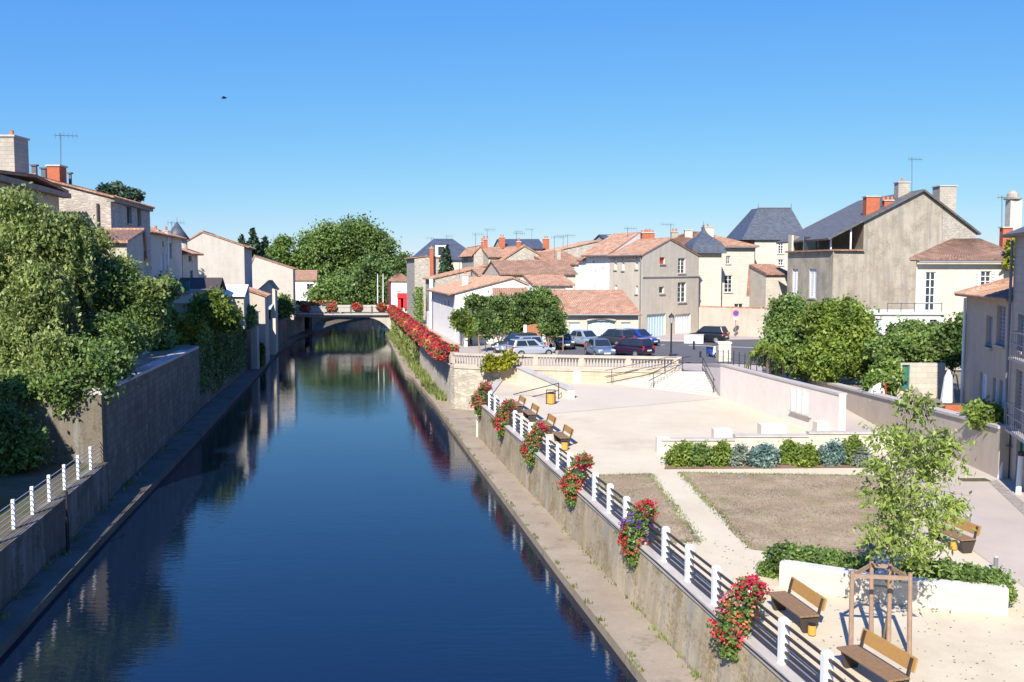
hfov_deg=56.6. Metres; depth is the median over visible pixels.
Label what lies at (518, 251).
stone house
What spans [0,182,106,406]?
willow tree
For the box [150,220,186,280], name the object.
terrace house
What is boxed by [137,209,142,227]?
window
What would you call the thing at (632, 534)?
flower basket
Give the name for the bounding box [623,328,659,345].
parked car
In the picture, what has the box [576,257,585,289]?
terrace house
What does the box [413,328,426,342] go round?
flower box
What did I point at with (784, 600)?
park bench
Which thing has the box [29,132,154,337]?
stone house
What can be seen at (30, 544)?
river wall
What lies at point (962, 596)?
wall
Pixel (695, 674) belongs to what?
weed
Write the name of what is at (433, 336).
flower box
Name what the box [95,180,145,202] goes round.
cedar tree
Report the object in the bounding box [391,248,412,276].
broadleaf tree
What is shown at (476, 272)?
terrace house
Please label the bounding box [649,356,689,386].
handrail
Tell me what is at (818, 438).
wall
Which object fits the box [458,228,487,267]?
stone house
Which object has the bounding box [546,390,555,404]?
litter bin
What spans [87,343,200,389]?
garden ground
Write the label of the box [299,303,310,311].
flower basket
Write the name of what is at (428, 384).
grass
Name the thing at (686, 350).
road
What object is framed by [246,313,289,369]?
quay wall
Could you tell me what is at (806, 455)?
shrub
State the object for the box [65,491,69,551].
drain pipe
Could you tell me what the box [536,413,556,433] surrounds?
park bench
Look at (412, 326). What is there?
flower box
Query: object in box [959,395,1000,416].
bush
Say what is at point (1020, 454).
pipe post
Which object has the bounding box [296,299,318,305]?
flower trough
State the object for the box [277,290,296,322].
bush
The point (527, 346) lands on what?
parked car
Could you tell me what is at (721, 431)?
stone block
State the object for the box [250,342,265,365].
ivy
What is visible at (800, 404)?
retaining wall
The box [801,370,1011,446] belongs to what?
garden ground
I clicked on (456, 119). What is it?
sky
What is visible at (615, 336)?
parked car
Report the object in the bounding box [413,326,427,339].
flower box
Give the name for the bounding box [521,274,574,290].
house
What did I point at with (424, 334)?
flower box
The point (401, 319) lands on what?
flower box
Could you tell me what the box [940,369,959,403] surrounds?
parasol
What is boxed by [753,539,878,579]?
hedge
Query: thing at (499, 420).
flower basket
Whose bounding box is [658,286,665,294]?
window
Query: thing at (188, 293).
terrace building
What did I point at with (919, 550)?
sapling
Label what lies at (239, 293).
canopy shed
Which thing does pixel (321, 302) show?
flower trough
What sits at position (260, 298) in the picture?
lean to
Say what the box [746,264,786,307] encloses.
outbuilding
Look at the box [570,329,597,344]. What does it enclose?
parked car
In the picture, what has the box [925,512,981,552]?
park bench
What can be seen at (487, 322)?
street tree
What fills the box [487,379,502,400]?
terrace wall
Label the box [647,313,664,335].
door
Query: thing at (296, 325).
bridge
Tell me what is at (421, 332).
flower box
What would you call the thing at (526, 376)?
ramp wall
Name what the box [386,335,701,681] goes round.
quay ledge
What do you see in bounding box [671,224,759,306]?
town house
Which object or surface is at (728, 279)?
window
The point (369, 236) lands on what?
broadleaf tree
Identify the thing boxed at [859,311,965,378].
hedge
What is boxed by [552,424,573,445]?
park bench
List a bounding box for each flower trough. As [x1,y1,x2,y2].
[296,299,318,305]
[316,299,337,305]
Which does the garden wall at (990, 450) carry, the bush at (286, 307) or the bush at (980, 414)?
the bush at (980, 414)
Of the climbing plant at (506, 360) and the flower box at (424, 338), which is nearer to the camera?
the climbing plant at (506, 360)
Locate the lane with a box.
[752,369,1023,585]
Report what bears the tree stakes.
on the plaza
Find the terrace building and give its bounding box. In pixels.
[169,281,221,317]
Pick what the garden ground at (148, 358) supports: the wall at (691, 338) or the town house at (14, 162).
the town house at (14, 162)
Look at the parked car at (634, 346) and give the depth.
74.05 m
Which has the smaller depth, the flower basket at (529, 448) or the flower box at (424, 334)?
the flower basket at (529, 448)
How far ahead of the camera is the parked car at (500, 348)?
77.44 m
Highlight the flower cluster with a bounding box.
[438,343,459,361]
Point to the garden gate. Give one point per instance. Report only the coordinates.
(532, 328)
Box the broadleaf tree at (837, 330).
[790,293,886,385]
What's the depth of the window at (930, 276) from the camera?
69.93 m
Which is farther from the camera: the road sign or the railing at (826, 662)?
the road sign
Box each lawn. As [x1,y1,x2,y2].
[599,473,696,542]
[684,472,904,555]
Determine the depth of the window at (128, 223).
66.50 m
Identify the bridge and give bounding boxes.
[289,305,397,335]
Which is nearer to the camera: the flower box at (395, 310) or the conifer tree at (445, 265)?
the conifer tree at (445, 265)
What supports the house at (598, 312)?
on the pavement
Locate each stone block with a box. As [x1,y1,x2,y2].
[656,436,669,453]
[711,427,731,436]
[757,422,785,433]
[813,420,827,430]
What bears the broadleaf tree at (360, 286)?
on the ground
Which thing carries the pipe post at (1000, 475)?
on the lane
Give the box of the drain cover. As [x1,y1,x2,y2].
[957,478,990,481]
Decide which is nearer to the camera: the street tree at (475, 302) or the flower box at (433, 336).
the flower box at (433, 336)
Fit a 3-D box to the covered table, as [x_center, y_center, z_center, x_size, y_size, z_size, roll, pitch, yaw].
[19.520,2.607,50.980,0.898,1.102,0.724,0,4,0]
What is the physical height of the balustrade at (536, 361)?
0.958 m
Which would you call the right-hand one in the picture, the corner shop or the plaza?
the plaza
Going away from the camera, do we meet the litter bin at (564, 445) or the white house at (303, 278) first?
the litter bin at (564, 445)
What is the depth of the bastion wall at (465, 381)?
68.13 m
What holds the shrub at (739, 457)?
on the flower bed
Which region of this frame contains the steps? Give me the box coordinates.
[610,371,717,396]
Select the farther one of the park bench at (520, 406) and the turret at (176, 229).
the turret at (176, 229)
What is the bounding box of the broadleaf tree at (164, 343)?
[151,268,184,350]
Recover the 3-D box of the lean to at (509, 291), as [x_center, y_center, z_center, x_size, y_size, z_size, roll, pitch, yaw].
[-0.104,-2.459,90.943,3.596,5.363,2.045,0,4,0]
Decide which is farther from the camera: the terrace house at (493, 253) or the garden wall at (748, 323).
the terrace house at (493, 253)
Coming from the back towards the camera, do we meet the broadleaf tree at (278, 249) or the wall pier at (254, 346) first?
the broadleaf tree at (278, 249)
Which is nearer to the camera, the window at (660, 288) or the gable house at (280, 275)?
the window at (660, 288)
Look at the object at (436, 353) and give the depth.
70.91 m
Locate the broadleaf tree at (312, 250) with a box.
[284,215,358,281]
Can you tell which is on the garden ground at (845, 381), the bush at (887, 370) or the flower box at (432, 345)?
the bush at (887, 370)
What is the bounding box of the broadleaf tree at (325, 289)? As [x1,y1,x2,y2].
[301,266,357,312]
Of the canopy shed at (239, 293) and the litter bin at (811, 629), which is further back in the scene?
the canopy shed at (239, 293)
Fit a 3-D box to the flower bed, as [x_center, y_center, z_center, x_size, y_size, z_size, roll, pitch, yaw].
[11.135,5.202,41.092,9.591,0.036,2.947,0,4,0]
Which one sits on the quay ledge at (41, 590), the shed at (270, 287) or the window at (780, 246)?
the shed at (270, 287)
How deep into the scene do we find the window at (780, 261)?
111.75 m
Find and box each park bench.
[514,395,526,412]
[521,403,539,421]
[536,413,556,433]
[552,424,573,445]
[768,576,826,632]
[836,628,918,681]
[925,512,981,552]
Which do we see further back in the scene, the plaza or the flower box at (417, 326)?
the flower box at (417, 326)
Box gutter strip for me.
[990,480,1023,513]
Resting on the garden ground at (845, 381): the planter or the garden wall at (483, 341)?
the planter
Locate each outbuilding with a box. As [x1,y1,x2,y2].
[88,228,147,357]
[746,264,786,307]
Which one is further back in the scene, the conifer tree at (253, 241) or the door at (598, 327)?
the conifer tree at (253, 241)
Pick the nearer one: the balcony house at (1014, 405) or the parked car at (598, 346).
the balcony house at (1014, 405)
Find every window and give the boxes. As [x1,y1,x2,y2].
[127,207,133,225]
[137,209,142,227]
[546,287,565,289]
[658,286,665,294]
[677,258,686,273]
[677,282,686,302]
[724,276,732,292]
[725,256,730,264]
[777,259,783,265]
[778,244,782,253]
[803,237,818,249]
[925,272,934,310]
[980,271,990,284]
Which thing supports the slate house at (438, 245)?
on the ground
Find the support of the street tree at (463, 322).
on the pavement
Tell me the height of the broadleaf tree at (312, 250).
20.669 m
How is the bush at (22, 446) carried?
on the path
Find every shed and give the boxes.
[179,278,225,292]
[223,284,249,328]
[258,280,278,354]
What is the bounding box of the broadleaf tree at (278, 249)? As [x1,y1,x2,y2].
[264,233,298,269]
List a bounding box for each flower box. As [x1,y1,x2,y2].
[390,308,401,317]
[399,314,411,325]
[403,317,415,331]
[406,319,418,333]
[406,322,419,335]
[412,324,427,339]
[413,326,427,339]
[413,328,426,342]
[417,329,428,342]
[417,331,430,346]
[419,331,435,347]
[424,334,441,352]
[425,337,441,351]
[426,339,442,354]
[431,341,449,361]
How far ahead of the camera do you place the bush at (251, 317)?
93.66 m
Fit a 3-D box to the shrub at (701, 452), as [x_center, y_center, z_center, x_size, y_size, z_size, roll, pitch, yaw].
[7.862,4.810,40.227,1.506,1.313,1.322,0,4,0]
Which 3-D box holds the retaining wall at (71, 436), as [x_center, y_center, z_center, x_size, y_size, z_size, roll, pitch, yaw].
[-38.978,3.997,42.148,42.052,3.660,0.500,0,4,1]
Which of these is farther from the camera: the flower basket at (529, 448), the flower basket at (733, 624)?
the flower basket at (529, 448)
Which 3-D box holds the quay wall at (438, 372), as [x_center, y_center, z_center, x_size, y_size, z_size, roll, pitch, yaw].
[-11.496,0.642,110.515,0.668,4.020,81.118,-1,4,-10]
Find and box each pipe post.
[997,462,1002,478]
[1015,451,1023,493]
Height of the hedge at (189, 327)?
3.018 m
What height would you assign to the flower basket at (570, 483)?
2.288 m
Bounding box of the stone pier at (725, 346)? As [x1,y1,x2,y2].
[715,341,731,361]
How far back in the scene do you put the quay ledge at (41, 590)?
40.10 m
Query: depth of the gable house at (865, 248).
85.54 m
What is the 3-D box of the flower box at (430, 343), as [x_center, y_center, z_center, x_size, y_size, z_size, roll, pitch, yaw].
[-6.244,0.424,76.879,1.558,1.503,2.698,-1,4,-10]
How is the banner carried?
on the ground
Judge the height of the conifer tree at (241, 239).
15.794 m
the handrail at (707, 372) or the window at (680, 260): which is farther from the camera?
the window at (680, 260)
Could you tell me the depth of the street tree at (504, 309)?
87.67 m
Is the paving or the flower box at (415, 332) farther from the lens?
the flower box at (415, 332)
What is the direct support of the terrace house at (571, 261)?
on the pavement
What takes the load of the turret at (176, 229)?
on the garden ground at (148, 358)
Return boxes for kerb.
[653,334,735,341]
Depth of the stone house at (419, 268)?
131.74 m
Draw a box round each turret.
[169,222,189,248]
[684,221,726,328]
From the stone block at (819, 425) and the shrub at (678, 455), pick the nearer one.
the shrub at (678, 455)
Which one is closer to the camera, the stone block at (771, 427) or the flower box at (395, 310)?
the stone block at (771, 427)
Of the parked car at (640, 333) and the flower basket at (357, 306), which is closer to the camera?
the parked car at (640, 333)
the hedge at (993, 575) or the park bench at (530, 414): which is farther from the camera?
the park bench at (530, 414)
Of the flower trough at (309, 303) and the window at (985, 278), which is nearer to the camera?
the window at (985, 278)
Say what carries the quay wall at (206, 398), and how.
on the quay ledge at (41, 590)
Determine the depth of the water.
33.65 m
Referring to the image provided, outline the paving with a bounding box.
[530,384,718,413]
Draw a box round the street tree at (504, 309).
[484,290,526,340]
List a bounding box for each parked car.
[490,332,536,348]
[495,335,545,352]
[506,338,555,357]
[549,333,574,348]
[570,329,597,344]
[584,338,615,354]
[597,328,634,344]
[612,337,654,355]
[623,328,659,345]
[686,325,729,342]
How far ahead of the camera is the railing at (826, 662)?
25.05 m
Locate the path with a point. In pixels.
(16, 485)
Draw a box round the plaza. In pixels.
[492,380,1023,681]
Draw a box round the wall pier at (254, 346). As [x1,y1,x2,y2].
[250,311,259,368]
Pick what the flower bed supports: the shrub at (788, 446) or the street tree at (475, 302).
the shrub at (788, 446)
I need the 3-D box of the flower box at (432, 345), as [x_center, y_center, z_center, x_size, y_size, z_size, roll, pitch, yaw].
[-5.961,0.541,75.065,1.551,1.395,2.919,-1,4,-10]
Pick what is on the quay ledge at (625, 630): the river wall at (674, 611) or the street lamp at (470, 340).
the river wall at (674, 611)
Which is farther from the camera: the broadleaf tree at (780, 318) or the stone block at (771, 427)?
the broadleaf tree at (780, 318)
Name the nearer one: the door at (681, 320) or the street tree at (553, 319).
the street tree at (553, 319)
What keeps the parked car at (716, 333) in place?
on the road
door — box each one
[587,321,614,335]
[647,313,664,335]
[675,314,689,333]
[902,365,908,388]
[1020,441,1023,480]
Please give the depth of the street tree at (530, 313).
88.22 m
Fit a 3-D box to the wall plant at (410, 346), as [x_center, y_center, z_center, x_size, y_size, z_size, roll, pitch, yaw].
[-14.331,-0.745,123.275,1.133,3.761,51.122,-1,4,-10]
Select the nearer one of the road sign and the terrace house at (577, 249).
the road sign
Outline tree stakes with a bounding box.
[848,559,912,654]
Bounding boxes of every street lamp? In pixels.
[469,308,472,345]
[669,313,673,359]
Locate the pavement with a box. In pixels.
[420,320,960,371]
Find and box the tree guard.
[478,334,493,351]
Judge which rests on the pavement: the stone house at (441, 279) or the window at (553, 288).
the stone house at (441, 279)
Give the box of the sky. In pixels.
[0,0,1023,256]
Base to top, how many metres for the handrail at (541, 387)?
1.438 m
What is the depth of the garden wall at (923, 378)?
51.61 m
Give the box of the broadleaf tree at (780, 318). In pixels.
[755,287,852,381]
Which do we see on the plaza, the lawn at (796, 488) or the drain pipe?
the lawn at (796, 488)
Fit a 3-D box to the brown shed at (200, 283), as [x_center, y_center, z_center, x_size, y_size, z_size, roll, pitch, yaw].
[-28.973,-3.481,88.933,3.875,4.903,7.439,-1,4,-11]
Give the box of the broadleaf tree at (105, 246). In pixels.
[88,226,174,316]
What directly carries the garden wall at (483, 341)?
on the pavement
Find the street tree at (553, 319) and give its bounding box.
[536,304,569,346]
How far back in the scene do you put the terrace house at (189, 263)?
95.60 m
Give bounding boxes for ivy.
[190,326,247,394]
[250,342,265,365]
[411,286,423,323]
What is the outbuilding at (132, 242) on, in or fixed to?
on the garden ground at (148, 358)
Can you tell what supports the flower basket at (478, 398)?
attached to the railing at (826, 662)
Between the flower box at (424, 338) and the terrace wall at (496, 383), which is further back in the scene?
the flower box at (424, 338)
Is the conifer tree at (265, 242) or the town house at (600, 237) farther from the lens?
the conifer tree at (265, 242)
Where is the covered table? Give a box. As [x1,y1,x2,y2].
[868,382,885,400]
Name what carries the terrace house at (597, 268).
on the pavement
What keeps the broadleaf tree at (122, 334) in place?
on the garden ground at (148, 358)
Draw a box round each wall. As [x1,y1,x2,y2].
[0,390,106,462]
[0,462,107,611]
[89,346,198,500]
[197,331,246,410]
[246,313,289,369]
[309,312,382,329]
[418,344,455,403]
[427,311,466,346]
[450,365,681,409]
[467,331,523,345]
[476,403,816,681]
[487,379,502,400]
[516,366,574,398]
[661,431,901,453]
[684,334,703,343]
[699,306,772,336]
[703,363,846,430]
[779,559,1008,615]
[807,377,1010,478]
[894,363,944,397]
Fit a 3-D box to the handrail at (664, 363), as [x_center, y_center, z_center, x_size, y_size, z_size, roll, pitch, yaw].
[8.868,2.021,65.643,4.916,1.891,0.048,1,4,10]
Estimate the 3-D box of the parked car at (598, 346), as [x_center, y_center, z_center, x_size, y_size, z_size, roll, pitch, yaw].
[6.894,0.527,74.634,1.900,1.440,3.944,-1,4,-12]
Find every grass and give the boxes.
[386,330,446,400]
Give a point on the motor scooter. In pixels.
(710, 351)
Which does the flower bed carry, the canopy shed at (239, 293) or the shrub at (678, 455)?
the shrub at (678, 455)
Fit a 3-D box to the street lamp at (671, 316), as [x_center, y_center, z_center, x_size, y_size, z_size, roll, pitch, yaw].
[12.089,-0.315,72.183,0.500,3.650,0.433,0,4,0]
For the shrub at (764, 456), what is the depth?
39.99 m
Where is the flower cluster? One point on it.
(452, 348)
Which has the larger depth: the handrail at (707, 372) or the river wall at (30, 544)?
the handrail at (707, 372)
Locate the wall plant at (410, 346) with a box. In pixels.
[389,316,419,363]
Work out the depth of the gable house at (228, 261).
106.62 m
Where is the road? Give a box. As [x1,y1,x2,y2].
[555,339,761,363]
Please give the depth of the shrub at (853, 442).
40.45 m
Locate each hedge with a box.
[169,313,207,344]
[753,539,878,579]
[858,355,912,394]
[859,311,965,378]
[894,556,1019,604]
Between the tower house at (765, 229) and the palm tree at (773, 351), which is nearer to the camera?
the palm tree at (773, 351)
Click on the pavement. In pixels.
(686, 366)
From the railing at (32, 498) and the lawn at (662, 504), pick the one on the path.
the railing at (32, 498)
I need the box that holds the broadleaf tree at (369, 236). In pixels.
[320,211,401,276]
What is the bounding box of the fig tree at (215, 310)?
[182,285,246,337]
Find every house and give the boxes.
[0,130,70,374]
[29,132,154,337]
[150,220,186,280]
[182,248,203,277]
[187,230,255,287]
[252,255,296,319]
[295,270,317,300]
[404,245,440,319]
[413,235,465,269]
[423,264,487,327]
[426,248,529,341]
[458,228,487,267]
[471,268,484,276]
[482,247,505,263]
[482,260,577,289]
[493,228,549,250]
[499,232,544,259]
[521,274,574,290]
[534,236,578,289]
[543,235,598,257]
[548,289,641,335]
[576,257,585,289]
[581,232,639,289]
[594,230,653,242]
[605,224,700,335]
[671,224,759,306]
[726,204,802,270]
[776,157,981,309]
[909,190,1022,322]
[954,276,1013,408]
[1002,227,1023,491]
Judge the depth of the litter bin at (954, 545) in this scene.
28.64 m
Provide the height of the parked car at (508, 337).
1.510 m
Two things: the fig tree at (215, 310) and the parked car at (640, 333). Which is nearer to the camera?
the fig tree at (215, 310)
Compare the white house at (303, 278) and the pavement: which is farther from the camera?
the white house at (303, 278)
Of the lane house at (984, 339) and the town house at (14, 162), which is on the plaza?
the lane house at (984, 339)
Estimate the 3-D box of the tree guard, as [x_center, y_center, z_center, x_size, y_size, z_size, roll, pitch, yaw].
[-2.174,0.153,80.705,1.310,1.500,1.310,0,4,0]
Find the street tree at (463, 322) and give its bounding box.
[447,307,477,345]
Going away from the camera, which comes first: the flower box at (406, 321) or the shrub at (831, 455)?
the shrub at (831, 455)
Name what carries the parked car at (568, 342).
on the road
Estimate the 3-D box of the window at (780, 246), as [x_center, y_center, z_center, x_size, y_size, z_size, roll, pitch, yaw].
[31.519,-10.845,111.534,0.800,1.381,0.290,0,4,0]
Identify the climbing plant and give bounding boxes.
[477,348,521,372]
[1001,238,1014,275]
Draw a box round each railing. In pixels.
[0,442,100,534]
[481,388,860,681]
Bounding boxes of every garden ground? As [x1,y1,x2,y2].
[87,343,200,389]
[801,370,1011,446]
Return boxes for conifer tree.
[237,234,245,244]
[246,227,267,258]
[259,235,274,260]
[437,244,453,273]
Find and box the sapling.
[849,385,977,638]
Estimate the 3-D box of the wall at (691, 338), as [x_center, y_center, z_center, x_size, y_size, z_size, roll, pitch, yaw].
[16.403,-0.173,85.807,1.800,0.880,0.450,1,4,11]
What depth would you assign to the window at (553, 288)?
95.98 m
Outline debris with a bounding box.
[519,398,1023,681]
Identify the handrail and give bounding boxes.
[513,383,558,398]
[605,357,676,382]
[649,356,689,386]
[701,356,714,392]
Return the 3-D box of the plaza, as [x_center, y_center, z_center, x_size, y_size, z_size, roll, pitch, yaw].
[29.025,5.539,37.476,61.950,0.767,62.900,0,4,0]
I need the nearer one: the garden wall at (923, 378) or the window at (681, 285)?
the garden wall at (923, 378)
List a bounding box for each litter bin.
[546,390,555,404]
[561,440,567,450]
[808,623,816,636]
[950,540,957,550]
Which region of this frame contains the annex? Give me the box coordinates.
[865,303,948,335]
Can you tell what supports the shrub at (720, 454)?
on the flower bed
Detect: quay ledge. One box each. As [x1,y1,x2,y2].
[0,312,386,657]
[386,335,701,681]
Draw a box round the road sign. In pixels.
[733,310,738,336]
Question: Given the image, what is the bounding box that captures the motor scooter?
[706,345,715,357]
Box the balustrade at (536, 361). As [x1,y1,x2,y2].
[449,352,681,370]
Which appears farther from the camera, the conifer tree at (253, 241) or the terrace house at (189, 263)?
the conifer tree at (253, 241)
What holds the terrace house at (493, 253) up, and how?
on the pavement
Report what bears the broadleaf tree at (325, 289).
on the ground
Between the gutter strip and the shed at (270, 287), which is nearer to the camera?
the gutter strip
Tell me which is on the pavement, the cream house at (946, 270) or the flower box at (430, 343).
the cream house at (946, 270)
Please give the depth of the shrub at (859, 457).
40.14 m
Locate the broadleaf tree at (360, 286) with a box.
[331,249,397,312]
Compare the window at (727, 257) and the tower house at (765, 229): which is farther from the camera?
the tower house at (765, 229)
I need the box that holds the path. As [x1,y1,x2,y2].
[0,461,107,536]
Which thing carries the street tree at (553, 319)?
on the pavement
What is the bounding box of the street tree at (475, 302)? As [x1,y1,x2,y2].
[460,292,497,319]
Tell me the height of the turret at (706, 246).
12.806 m
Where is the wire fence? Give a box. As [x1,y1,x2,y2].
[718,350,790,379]
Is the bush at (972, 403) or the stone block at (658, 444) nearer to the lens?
the bush at (972, 403)
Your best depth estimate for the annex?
66.07 m
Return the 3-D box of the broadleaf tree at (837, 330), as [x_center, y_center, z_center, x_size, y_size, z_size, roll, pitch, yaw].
[19.890,-0.041,57.790,5.815,5.679,5.395,0,4,0]
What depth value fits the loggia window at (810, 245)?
88.86 m
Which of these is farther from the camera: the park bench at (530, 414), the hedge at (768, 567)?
the park bench at (530, 414)
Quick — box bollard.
[993,555,998,567]
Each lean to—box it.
[249,287,270,365]
[492,287,527,331]
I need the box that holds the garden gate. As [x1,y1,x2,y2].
[524,324,545,341]
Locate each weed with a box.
[0,429,185,619]
[442,411,700,680]
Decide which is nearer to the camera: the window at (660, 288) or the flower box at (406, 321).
the window at (660, 288)
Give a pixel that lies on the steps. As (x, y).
(695, 382)
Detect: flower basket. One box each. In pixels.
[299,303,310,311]
[325,303,337,312]
[351,302,362,309]
[376,302,387,311]
[468,381,492,416]
[488,398,517,438]
[518,419,549,468]
[552,450,594,507]
[614,498,660,568]
[706,572,773,660]
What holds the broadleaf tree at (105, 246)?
on the garden ground at (148, 358)
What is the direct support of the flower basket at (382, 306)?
attached to the bridge
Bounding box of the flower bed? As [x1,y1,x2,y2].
[664,460,870,468]
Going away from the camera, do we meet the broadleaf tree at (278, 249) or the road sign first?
the road sign
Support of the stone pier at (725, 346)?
on the pavement
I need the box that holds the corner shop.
[388,273,406,312]
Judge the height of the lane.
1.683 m
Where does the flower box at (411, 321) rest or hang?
attached to the quay railing
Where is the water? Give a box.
[0,312,688,681]
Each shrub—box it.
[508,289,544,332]
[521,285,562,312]
[660,439,695,466]
[686,439,711,467]
[707,439,733,467]
[726,442,751,467]
[746,440,783,469]
[776,437,799,464]
[789,439,823,467]
[817,437,848,466]
[840,432,866,464]
[846,445,873,466]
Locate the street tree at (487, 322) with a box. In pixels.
[468,306,501,351]
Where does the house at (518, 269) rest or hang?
on the pavement
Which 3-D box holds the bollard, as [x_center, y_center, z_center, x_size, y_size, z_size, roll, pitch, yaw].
[13.588,6.256,26.706,0.130,0.460,0.124,0,4,0]
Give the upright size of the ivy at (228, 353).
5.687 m
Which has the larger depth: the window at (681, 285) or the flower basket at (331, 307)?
the flower basket at (331, 307)
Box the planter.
[940,403,967,411]
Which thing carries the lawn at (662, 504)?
on the plaza
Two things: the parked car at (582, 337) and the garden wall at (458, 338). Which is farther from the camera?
the garden wall at (458, 338)
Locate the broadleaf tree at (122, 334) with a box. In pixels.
[0,252,173,420]
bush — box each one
[0,398,56,477]
[242,304,260,331]
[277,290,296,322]
[958,402,1007,433]
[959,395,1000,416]
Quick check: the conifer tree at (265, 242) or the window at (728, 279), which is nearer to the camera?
the window at (728, 279)
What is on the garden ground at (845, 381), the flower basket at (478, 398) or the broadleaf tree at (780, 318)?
the broadleaf tree at (780, 318)
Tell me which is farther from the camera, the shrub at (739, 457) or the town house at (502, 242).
the town house at (502, 242)
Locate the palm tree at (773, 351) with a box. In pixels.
[746,341,788,373]
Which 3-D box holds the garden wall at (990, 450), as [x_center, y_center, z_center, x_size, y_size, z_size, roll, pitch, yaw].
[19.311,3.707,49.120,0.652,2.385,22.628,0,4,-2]
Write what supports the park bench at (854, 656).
on the plaza
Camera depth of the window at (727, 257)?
108.18 m
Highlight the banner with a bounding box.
[387,281,390,304]
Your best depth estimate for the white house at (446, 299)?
97.12 m
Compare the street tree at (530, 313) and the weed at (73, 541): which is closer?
the weed at (73, 541)

